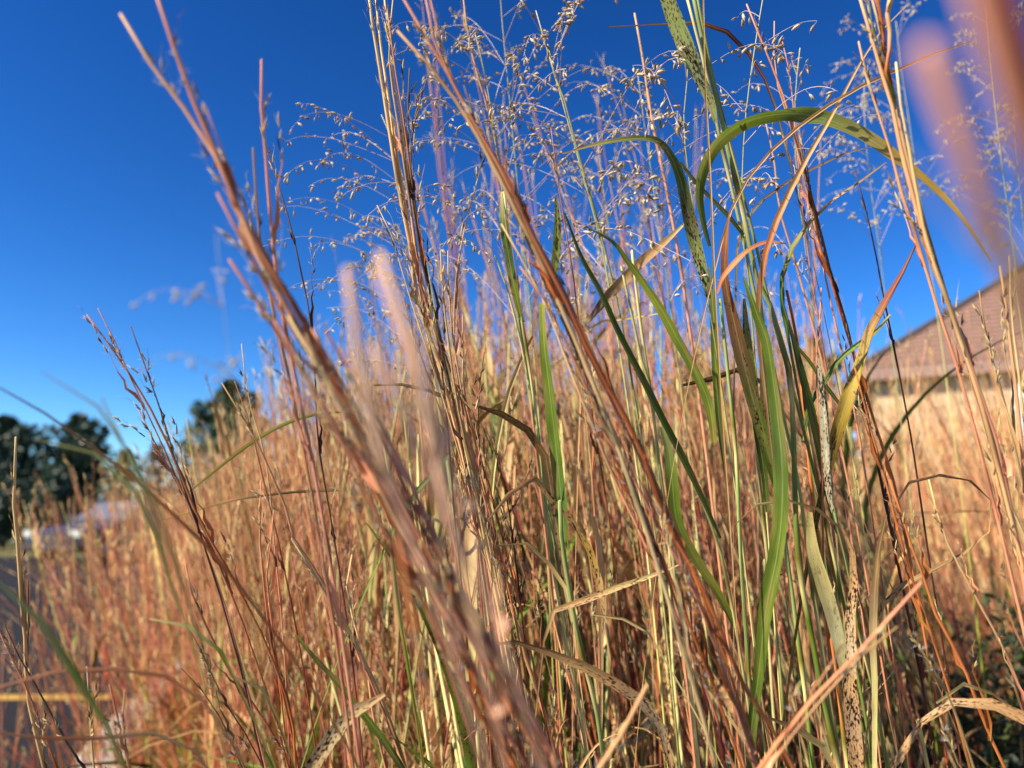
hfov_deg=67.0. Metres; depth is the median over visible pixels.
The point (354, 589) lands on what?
bluestem stalk
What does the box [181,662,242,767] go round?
bluestem stalk
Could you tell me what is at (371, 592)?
switchgrass culm
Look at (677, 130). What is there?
switchgrass panicle
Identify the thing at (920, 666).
bluestem stalk
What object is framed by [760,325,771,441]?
spotted leaf
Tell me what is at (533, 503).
bluestem stalk
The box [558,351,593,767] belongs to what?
bluestem stalk
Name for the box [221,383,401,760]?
bluestem stalk
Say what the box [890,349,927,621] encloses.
bluestem stalk
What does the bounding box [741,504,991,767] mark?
switchgrass culm
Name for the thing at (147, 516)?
green leaf
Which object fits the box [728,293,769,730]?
bluestem stalk
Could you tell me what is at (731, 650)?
switchgrass culm
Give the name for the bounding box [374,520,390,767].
bluestem stalk
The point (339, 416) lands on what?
bluestem stalk
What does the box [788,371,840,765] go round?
bluestem stalk
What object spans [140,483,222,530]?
hedge bush
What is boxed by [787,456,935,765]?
switchgrass culm
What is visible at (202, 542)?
straw
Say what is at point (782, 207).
dry leaf
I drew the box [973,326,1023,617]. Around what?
bluestem stalk
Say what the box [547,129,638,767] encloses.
bluestem stalk
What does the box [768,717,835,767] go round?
dry leaf
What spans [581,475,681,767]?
switchgrass culm
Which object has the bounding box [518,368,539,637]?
bluestem stalk
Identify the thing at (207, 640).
dry leaf
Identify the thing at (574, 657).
bluestem stalk
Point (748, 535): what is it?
bluestem stalk
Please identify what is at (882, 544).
bluestem stalk
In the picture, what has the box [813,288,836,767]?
bluestem stalk
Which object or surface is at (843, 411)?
colourful leaf
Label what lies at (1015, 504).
switchgrass culm
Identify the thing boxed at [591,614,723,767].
dry leaf
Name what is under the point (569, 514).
bluestem stalk
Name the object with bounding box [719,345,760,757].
bluestem stalk
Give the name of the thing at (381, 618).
bluestem stalk
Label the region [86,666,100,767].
bluestem stalk
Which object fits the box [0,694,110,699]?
road marking
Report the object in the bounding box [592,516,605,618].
dry leaf
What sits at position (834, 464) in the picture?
bluestem stalk
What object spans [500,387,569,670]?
bluestem stalk
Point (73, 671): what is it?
green leaf
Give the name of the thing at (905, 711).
bluestem stalk
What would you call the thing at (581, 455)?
bluestem stalk
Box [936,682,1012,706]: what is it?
dry leaf
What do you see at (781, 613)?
bluestem stalk
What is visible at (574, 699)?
bluestem stalk
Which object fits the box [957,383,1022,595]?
bluestem stalk
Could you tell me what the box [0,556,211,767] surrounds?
road
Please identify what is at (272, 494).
dry leaf
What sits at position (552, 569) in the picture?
dry leaf
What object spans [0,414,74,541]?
evergreen tree
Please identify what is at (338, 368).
bluestem stalk
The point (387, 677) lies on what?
bluestem stalk
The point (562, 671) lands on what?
switchgrass culm
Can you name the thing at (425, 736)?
switchgrass culm
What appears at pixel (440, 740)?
switchgrass culm
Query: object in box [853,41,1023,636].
bluestem plant
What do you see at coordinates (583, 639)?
switchgrass culm
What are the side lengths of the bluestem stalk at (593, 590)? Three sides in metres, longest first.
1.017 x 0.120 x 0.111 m
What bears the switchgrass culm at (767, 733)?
on the soil bed
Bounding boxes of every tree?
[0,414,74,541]
[17,412,143,523]
[89,448,153,505]
[133,442,187,489]
[171,377,297,536]
[787,336,867,495]
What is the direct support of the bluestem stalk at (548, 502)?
on the soil bed
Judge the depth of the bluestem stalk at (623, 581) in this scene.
1.12 m
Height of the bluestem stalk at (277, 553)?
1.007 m
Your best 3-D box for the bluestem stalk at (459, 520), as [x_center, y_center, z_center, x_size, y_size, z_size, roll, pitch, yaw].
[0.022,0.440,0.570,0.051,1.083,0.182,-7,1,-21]
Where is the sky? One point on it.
(106, 204)
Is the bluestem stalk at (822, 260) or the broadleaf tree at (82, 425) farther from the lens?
the broadleaf tree at (82, 425)
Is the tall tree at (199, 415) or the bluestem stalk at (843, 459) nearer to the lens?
the bluestem stalk at (843, 459)
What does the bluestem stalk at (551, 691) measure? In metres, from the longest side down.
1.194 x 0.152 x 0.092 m
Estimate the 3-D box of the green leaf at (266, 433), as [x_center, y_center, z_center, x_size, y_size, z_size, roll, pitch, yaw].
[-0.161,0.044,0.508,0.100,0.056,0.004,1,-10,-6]
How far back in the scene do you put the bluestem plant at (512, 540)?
0.51 m
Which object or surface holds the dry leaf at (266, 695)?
on the soil bed
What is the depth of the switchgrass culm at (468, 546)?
0.67 m
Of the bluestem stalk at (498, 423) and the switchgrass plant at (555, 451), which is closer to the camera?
the switchgrass plant at (555, 451)
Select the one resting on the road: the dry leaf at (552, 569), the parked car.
the parked car
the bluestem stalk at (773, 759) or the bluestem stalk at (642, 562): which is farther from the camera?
the bluestem stalk at (642, 562)
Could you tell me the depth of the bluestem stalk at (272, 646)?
0.48 m
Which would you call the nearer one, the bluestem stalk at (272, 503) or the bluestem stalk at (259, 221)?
the bluestem stalk at (259, 221)
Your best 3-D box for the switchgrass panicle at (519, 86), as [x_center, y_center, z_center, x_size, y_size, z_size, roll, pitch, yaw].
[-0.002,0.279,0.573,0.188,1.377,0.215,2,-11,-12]
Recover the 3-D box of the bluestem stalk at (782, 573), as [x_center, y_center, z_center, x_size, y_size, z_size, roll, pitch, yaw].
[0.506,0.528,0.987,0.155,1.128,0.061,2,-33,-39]
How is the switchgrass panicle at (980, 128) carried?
on the soil bed
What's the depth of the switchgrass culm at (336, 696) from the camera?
0.69 m
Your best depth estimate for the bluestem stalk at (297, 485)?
0.99 m
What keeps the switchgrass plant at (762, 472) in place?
on the soil bed
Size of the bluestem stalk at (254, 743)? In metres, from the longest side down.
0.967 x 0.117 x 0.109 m
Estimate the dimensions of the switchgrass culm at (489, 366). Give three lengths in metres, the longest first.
1.206 x 0.259 x 0.190 m
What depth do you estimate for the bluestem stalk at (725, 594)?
0.84 m
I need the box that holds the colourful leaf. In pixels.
[777,245,915,767]
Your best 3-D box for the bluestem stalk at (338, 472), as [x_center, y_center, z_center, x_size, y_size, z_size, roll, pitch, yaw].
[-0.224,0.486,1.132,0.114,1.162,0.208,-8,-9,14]
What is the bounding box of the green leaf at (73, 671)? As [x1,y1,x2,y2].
[0,582,126,767]
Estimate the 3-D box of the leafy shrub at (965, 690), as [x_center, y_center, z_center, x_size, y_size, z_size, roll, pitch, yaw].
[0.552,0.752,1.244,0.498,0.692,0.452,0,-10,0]
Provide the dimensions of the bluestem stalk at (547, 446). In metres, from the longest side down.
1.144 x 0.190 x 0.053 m
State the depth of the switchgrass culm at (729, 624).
0.77 m
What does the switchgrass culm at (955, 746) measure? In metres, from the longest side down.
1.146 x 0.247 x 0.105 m
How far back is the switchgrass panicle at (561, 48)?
0.59 m
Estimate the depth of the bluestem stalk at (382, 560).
0.90 m
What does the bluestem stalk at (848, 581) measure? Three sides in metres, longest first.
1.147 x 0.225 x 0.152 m
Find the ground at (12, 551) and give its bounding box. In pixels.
[0,532,968,597]
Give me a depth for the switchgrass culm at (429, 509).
1.12 m
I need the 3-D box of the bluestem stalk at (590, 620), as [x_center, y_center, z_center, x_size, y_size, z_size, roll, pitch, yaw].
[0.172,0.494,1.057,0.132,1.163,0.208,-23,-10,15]
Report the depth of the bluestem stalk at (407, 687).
1.21 m
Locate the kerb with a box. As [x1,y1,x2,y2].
[73,624,212,767]
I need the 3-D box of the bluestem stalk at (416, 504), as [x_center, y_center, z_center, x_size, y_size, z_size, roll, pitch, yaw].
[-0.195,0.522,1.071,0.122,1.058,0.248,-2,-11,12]
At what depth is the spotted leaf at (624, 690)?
0.45 m
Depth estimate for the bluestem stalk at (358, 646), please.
0.47 m
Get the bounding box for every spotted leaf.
[304,693,384,767]
[484,640,673,767]
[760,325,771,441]
[838,520,863,767]
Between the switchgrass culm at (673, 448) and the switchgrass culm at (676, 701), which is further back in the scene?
the switchgrass culm at (673, 448)
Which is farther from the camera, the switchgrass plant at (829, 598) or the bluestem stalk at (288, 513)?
the bluestem stalk at (288, 513)
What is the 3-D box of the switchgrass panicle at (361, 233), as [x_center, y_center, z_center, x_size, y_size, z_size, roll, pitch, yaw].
[-0.111,0.423,0.692,0.136,1.137,0.218,-6,-12,29]
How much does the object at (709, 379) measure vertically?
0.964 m
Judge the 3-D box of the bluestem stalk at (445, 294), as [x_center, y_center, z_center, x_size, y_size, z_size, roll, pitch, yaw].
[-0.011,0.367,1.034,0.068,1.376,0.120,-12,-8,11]
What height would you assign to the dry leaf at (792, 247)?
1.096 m
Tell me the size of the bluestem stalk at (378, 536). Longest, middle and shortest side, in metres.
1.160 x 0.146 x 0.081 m
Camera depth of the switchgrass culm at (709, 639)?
0.90 m
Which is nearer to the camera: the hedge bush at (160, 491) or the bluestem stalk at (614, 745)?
the bluestem stalk at (614, 745)
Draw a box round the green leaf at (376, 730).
[295,634,404,767]
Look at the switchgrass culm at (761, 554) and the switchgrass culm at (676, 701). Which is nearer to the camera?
the switchgrass culm at (676, 701)
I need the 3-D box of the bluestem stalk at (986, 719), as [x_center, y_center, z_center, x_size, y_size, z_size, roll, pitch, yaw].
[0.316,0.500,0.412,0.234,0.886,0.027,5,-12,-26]
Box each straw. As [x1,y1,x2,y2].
[0,387,359,767]
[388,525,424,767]
[488,336,533,717]
[702,0,745,764]
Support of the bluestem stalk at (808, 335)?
on the soil bed
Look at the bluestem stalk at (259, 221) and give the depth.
0.38 m
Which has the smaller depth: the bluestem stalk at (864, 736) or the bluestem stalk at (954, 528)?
the bluestem stalk at (864, 736)
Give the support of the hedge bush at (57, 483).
on the ground at (12, 551)
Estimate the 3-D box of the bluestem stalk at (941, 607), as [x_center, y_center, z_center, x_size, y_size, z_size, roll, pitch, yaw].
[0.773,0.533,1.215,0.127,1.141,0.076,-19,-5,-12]
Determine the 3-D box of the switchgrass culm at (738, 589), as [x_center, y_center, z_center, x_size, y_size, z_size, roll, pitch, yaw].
[0.307,0.537,1.029,0.229,1.071,0.312,-12,-11,3]
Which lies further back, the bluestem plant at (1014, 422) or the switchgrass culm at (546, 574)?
the switchgrass culm at (546, 574)
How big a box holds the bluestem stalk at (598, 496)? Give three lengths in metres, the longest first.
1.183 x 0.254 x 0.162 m
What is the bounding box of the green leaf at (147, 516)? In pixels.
[32,438,228,767]
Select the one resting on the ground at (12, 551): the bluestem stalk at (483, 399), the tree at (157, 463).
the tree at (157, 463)
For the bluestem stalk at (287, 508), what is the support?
on the soil bed
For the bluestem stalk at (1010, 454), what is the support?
on the soil bed
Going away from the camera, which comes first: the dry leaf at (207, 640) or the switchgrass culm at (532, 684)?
the dry leaf at (207, 640)
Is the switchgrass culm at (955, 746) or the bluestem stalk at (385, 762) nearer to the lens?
the bluestem stalk at (385, 762)
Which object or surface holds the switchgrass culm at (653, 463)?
on the soil bed
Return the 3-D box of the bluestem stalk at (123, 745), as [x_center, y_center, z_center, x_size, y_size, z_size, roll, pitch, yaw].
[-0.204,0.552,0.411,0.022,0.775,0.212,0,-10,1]
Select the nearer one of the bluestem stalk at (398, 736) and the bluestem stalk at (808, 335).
the bluestem stalk at (398, 736)
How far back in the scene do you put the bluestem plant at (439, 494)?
0.16 m
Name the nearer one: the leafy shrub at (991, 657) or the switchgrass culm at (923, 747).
the switchgrass culm at (923, 747)
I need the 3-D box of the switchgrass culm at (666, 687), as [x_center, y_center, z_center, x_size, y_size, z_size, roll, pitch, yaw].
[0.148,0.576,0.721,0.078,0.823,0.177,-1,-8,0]
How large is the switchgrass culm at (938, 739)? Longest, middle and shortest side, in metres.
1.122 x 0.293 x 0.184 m
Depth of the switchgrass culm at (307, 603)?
1.17 m
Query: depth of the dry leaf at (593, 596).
0.48 m
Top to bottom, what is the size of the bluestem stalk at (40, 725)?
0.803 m
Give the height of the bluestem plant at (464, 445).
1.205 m
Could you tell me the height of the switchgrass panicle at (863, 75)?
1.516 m
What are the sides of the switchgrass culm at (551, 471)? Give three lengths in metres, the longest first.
1.285 x 0.210 x 0.132 m
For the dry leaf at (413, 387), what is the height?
0.962 m
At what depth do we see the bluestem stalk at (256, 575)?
1.13 m
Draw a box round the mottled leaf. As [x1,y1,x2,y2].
[817,352,833,512]
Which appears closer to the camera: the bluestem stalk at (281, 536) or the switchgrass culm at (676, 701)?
the switchgrass culm at (676, 701)
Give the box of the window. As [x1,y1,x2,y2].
[1013,385,1023,434]
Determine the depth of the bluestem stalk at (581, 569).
1.17 m
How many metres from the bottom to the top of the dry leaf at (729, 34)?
1.196 m
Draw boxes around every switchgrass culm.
[171,425,376,767]
[180,710,431,767]
[230,494,324,767]
[243,437,358,767]
[253,409,373,766]
[279,416,524,767]
[294,369,408,767]
[319,379,424,764]
[324,657,450,767]
[330,422,445,767]
[366,435,550,767]
[367,373,563,766]
[371,445,517,754]
[380,561,577,767]
[391,469,451,767]
[395,323,638,702]
[405,325,475,766]
[405,409,551,767]
[419,407,574,767]
[429,347,666,767]
[435,303,596,731]
[449,281,546,736]
[450,466,516,767]
[463,384,677,755]
[476,334,520,747]
[477,403,566,746]
[488,530,559,761]
[491,297,635,765]
[527,402,630,737]
[543,377,690,721]
[558,405,679,767]
[559,282,718,767]
[559,314,661,754]
[580,382,679,681]
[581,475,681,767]
[586,499,859,767]
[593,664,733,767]
[605,303,726,755]
[609,453,800,745]
[624,747,629,767]
[636,580,677,766]
[648,352,764,767]
[668,551,684,767]
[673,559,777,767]
[679,475,783,766]
[684,382,1007,767]
[706,410,839,746]
[716,435,802,766]
[718,383,908,725]
[726,443,884,719]
[726,607,732,735]
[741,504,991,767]
[750,602,774,767]
[784,548,923,713]
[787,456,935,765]
[835,461,984,767]
[836,427,962,763]
[916,719,929,767]
[963,431,1022,753]
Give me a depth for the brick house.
10.06 m
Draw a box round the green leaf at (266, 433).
[189,411,340,491]
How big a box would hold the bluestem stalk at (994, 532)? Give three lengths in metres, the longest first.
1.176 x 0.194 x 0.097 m
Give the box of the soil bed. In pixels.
[158,599,1018,758]
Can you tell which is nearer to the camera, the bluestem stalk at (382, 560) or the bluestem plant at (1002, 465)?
the bluestem plant at (1002, 465)
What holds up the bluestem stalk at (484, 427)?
on the soil bed
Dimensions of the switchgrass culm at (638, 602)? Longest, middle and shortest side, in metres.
1.198 x 0.298 x 0.132 m
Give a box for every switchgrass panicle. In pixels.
[130,237,266,763]
[264,103,499,715]
[307,224,486,755]
[342,20,649,767]
[398,0,641,749]
[431,0,785,767]
[519,59,775,760]
[531,119,690,767]
[559,35,793,755]
[670,0,835,767]
[692,49,877,641]
[814,81,942,767]
[819,0,993,767]
[891,12,1023,343]
[933,105,1023,255]
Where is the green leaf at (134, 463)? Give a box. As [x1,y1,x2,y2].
[40,370,232,767]
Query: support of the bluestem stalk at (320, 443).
on the soil bed
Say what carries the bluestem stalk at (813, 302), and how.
on the soil bed
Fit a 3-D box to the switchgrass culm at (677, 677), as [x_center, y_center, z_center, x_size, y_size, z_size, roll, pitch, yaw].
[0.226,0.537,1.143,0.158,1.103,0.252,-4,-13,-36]
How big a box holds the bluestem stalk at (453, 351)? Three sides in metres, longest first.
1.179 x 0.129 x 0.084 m
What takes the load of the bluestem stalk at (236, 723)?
on the soil bed
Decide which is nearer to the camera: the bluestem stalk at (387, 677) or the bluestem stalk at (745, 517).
the bluestem stalk at (387, 677)
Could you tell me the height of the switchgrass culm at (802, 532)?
1.029 m
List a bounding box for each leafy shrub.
[714,637,1004,767]
[814,590,1023,767]
[922,584,1021,757]
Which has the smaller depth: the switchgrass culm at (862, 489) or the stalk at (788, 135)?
the stalk at (788, 135)
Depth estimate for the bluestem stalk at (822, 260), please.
0.51 m
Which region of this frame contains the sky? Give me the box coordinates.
[0,0,1023,525]
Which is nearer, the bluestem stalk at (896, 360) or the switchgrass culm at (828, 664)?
the bluestem stalk at (896, 360)
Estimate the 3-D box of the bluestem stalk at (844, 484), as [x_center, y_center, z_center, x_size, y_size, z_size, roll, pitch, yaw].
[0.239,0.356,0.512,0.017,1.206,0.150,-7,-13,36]
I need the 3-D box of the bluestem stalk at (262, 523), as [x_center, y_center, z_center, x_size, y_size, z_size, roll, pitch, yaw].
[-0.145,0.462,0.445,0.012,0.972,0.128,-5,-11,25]
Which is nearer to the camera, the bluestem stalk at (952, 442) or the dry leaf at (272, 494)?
the dry leaf at (272, 494)
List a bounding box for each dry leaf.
[0,667,249,767]
[0,731,207,767]
[149,618,275,767]
[160,489,340,520]
[229,674,295,767]
[373,383,568,760]
[472,404,583,767]
[488,475,604,734]
[496,542,590,767]
[529,564,678,767]
[572,313,657,747]
[582,223,683,325]
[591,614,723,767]
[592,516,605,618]
[609,20,897,752]
[668,560,745,744]
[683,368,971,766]
[733,146,870,767]
[734,499,900,767]
[755,5,906,767]
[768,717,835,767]
[779,162,886,686]
[864,474,991,767]
[869,514,886,767]
[891,698,1023,767]
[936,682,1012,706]
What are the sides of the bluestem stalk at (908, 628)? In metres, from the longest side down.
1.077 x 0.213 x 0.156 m
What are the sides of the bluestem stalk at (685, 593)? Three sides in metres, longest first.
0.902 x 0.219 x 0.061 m
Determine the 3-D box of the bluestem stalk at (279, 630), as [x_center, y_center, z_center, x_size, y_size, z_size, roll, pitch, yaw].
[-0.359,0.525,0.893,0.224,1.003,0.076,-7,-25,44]
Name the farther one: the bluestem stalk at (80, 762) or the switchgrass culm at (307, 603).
the switchgrass culm at (307, 603)
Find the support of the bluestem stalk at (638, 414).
on the soil bed
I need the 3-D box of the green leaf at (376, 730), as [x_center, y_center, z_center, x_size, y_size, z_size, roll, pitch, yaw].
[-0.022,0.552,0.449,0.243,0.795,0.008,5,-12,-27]
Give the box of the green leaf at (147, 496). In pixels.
[101,397,241,767]
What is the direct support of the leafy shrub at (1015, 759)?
on the soil bed
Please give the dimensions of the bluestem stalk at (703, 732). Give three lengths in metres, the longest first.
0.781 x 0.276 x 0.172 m
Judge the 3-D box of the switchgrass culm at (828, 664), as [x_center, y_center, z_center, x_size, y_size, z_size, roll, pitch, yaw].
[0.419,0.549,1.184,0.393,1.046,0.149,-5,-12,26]
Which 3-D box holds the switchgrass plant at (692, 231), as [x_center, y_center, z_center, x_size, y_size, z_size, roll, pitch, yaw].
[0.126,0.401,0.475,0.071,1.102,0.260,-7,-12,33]
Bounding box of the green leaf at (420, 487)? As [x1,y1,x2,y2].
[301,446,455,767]
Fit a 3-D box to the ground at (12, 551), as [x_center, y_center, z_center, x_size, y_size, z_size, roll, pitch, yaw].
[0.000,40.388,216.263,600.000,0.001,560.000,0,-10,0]
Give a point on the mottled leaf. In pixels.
(825, 442)
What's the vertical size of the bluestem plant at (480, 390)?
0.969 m
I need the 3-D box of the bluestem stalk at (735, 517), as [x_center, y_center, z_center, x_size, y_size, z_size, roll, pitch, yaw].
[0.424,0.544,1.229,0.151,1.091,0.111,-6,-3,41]
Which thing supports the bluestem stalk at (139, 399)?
on the soil bed
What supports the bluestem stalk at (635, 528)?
on the soil bed
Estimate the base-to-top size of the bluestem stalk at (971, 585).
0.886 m
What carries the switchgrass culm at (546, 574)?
on the soil bed
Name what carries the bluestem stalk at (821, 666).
on the soil bed
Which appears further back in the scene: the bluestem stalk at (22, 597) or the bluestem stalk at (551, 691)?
the bluestem stalk at (551, 691)
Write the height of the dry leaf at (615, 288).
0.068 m
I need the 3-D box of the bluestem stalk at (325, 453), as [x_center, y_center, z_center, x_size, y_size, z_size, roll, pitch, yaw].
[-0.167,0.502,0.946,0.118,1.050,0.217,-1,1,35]
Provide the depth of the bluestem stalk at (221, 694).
0.49 m
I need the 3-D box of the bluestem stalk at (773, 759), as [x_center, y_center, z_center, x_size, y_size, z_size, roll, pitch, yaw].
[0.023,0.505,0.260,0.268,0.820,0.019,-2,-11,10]
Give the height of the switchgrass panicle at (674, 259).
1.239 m
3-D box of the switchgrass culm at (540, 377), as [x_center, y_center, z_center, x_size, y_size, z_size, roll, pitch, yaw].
[-0.007,0.476,0.987,0.396,1.119,0.186,-4,-11,22]
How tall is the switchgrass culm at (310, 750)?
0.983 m
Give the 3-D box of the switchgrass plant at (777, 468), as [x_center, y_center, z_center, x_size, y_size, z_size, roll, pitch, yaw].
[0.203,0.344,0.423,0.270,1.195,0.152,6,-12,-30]
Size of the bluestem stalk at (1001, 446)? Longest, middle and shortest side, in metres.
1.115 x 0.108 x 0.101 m
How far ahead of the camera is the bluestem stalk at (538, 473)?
0.61 m
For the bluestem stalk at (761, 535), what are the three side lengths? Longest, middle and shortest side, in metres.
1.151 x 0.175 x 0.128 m
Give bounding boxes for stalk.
[0,632,58,767]
[1,579,50,767]
[4,437,60,767]
[4,624,85,767]
[81,308,266,767]
[86,314,296,767]
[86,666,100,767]
[92,690,130,767]
[98,685,129,767]
[102,410,288,767]
[127,326,263,767]
[171,416,308,761]
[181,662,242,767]
[185,565,292,767]
[188,451,265,762]
[190,631,261,765]
[192,444,254,760]
[193,432,248,766]
[202,412,307,766]
[215,716,253,767]
[219,399,305,703]
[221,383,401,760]
[226,438,251,767]
[233,344,290,763]
[234,381,315,747]
[236,413,340,767]
[237,455,280,758]
[239,148,354,767]
[243,396,288,767]
[254,59,362,767]
[258,480,298,767]
[259,127,363,767]
[259,394,295,726]
[260,512,288,767]
[261,421,290,731]
[264,412,281,745]
[267,368,303,760]
[271,370,300,718]
[277,360,366,767]
[284,449,354,767]
[291,538,406,767]
[295,405,353,739]
[295,409,336,709]
[298,344,342,753]
[304,313,387,524]
[316,441,371,722]
[317,335,388,743]
[317,364,368,767]
[321,319,358,723]
[330,379,367,741]
[332,514,379,767]
[334,569,424,766]
[335,444,355,764]
[344,555,388,767]
[362,280,405,756]
[368,281,435,765]
[368,349,451,767]
[370,371,384,710]
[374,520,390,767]
[380,682,407,767]
[387,398,424,730]
[392,495,448,721]
[395,273,498,751]
[408,344,443,744]
[416,184,538,665]
[417,325,610,766]
[419,354,436,561]
[425,269,504,716]
[431,409,465,679]
[433,64,547,738]
[433,405,455,655]
[440,262,479,668]
[446,378,468,673]
[448,365,493,767]
[455,315,568,754]
[462,181,614,754]
[463,0,563,767]
[465,312,546,733]
[482,300,623,704]
[493,271,727,754]
[494,256,588,767]
[499,289,619,767]
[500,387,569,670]
[505,333,631,767]
[506,43,772,724]
[509,379,570,766]
[515,267,631,736]
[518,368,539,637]
[526,330,568,747]
[529,240,548,671]
[529,420,535,541]
[530,357,704,754]
[541,359,666,761]
[545,297,575,767]
[547,44,680,767]
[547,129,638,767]
[547,546,576,767]
[551,458,589,750]
[553,579,599,757]
[554,358,654,690]
[556,664,580,767]
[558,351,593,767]
[569,344,605,763]
[572,304,680,746]
[578,325,590,749]
[595,684,662,767]
[596,458,663,767]
[602,274,646,764]
[621,331,659,767]
[631,256,696,767]
[631,336,669,745]
[634,13,740,767]
[634,41,971,767]
[640,337,775,765]
[642,400,839,767]
[647,672,713,767]
[650,370,666,710]
[656,311,699,735]
[656,583,695,767]
[667,604,698,757]
[668,327,732,764]
[671,263,818,767]
[675,458,767,753]
[681,488,722,767]
[705,423,842,692]
[707,344,804,767]
[713,453,731,638]
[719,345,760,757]
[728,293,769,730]
[728,355,791,617]
[729,412,742,619]
[730,358,797,750]
[730,395,791,628]
[735,325,771,668]
[743,262,751,688]
[746,4,953,767]
[753,437,1012,756]
[757,362,817,754]
[758,582,921,767]
[764,626,897,767]
[765,124,896,754]
[766,396,856,715]
[768,21,909,767]
[771,504,827,767]
[778,380,825,692]
[782,41,881,767]
[784,122,820,729]
[786,345,966,767]
[787,340,848,736]
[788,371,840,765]
[791,280,843,700]
[796,440,890,767]
[799,144,936,767]
[804,344,865,699]
[805,679,822,767]
[810,353,953,734]
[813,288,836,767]
[814,355,915,719]
[836,397,1020,746]
[848,368,971,767]
[855,173,962,767]
[860,325,937,756]
[866,423,944,685]
[875,378,922,767]
[886,316,995,767]
[889,479,1005,767]
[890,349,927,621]
[895,340,1021,556]
[907,626,974,767]
[928,480,1023,710]
[938,366,979,765]
[954,363,1019,678]
[954,378,1022,550]
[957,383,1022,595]
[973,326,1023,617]
[978,337,1023,588]
[982,392,1023,550]
[990,526,1023,710]
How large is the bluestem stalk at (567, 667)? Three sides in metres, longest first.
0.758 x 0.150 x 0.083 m
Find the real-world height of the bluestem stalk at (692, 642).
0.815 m
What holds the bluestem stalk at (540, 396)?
on the soil bed
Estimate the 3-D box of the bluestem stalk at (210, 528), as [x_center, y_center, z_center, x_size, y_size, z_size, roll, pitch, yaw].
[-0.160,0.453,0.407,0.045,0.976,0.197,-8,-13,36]
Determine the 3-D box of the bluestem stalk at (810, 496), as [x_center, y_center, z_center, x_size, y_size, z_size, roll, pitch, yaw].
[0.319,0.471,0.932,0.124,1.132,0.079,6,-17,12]
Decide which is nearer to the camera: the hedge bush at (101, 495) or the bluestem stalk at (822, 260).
the bluestem stalk at (822, 260)
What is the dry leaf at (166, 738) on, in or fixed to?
on the soil bed
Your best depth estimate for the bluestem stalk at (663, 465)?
1.39 m
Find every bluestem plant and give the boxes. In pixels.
[119,0,577,767]
[328,250,544,767]
[364,0,634,767]
[396,0,795,767]
[447,127,492,767]
[454,352,504,723]
[485,426,535,767]
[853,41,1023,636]
[859,0,1023,605]
[900,40,1023,322]
[963,0,1023,181]
[971,290,1023,537]
[983,279,1023,555]
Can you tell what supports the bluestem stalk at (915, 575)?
on the soil bed
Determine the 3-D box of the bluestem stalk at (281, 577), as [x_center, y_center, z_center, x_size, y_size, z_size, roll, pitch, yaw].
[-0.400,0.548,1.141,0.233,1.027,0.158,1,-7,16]
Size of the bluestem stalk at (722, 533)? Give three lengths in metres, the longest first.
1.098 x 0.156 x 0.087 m
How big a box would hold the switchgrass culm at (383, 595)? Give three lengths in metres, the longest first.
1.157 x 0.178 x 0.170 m
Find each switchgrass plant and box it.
[499,191,605,767]
[563,135,756,767]
[587,0,990,767]
[708,267,847,767]
[780,275,890,767]
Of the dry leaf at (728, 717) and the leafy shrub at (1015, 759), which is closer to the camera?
the dry leaf at (728, 717)
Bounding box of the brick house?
[857,278,1023,596]
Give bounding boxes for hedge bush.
[0,461,84,551]
[0,475,32,528]
[27,478,130,528]
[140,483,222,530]
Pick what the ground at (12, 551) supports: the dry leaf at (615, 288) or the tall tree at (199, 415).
the tall tree at (199, 415)
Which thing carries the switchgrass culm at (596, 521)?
on the soil bed
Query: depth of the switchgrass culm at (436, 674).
0.78 m
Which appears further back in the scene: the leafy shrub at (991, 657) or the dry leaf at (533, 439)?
the leafy shrub at (991, 657)
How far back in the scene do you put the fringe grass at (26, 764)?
1.91 m
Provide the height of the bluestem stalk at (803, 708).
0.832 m
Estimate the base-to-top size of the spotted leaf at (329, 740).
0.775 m
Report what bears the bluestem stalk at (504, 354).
on the soil bed
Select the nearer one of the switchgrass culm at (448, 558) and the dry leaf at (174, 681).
the dry leaf at (174, 681)
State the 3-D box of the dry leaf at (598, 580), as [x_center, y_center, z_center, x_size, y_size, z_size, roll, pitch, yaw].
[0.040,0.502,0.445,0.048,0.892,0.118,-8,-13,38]
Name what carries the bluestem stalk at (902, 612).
on the soil bed
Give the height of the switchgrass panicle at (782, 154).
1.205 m
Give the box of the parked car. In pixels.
[20,501,195,564]
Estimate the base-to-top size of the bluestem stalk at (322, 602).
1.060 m
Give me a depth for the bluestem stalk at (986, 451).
1.39 m
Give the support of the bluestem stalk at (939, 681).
on the soil bed
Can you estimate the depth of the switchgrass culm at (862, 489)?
1.02 m
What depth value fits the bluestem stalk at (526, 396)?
1.10 m
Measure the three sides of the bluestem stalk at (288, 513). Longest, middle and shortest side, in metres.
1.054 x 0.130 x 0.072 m
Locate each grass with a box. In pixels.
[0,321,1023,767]
[0,466,253,767]
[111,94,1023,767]
[115,436,1023,685]
[132,0,1023,767]
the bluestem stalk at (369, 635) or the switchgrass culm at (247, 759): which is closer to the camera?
the bluestem stalk at (369, 635)
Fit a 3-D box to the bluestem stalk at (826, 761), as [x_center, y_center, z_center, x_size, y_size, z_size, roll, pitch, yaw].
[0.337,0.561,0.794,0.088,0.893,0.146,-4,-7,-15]

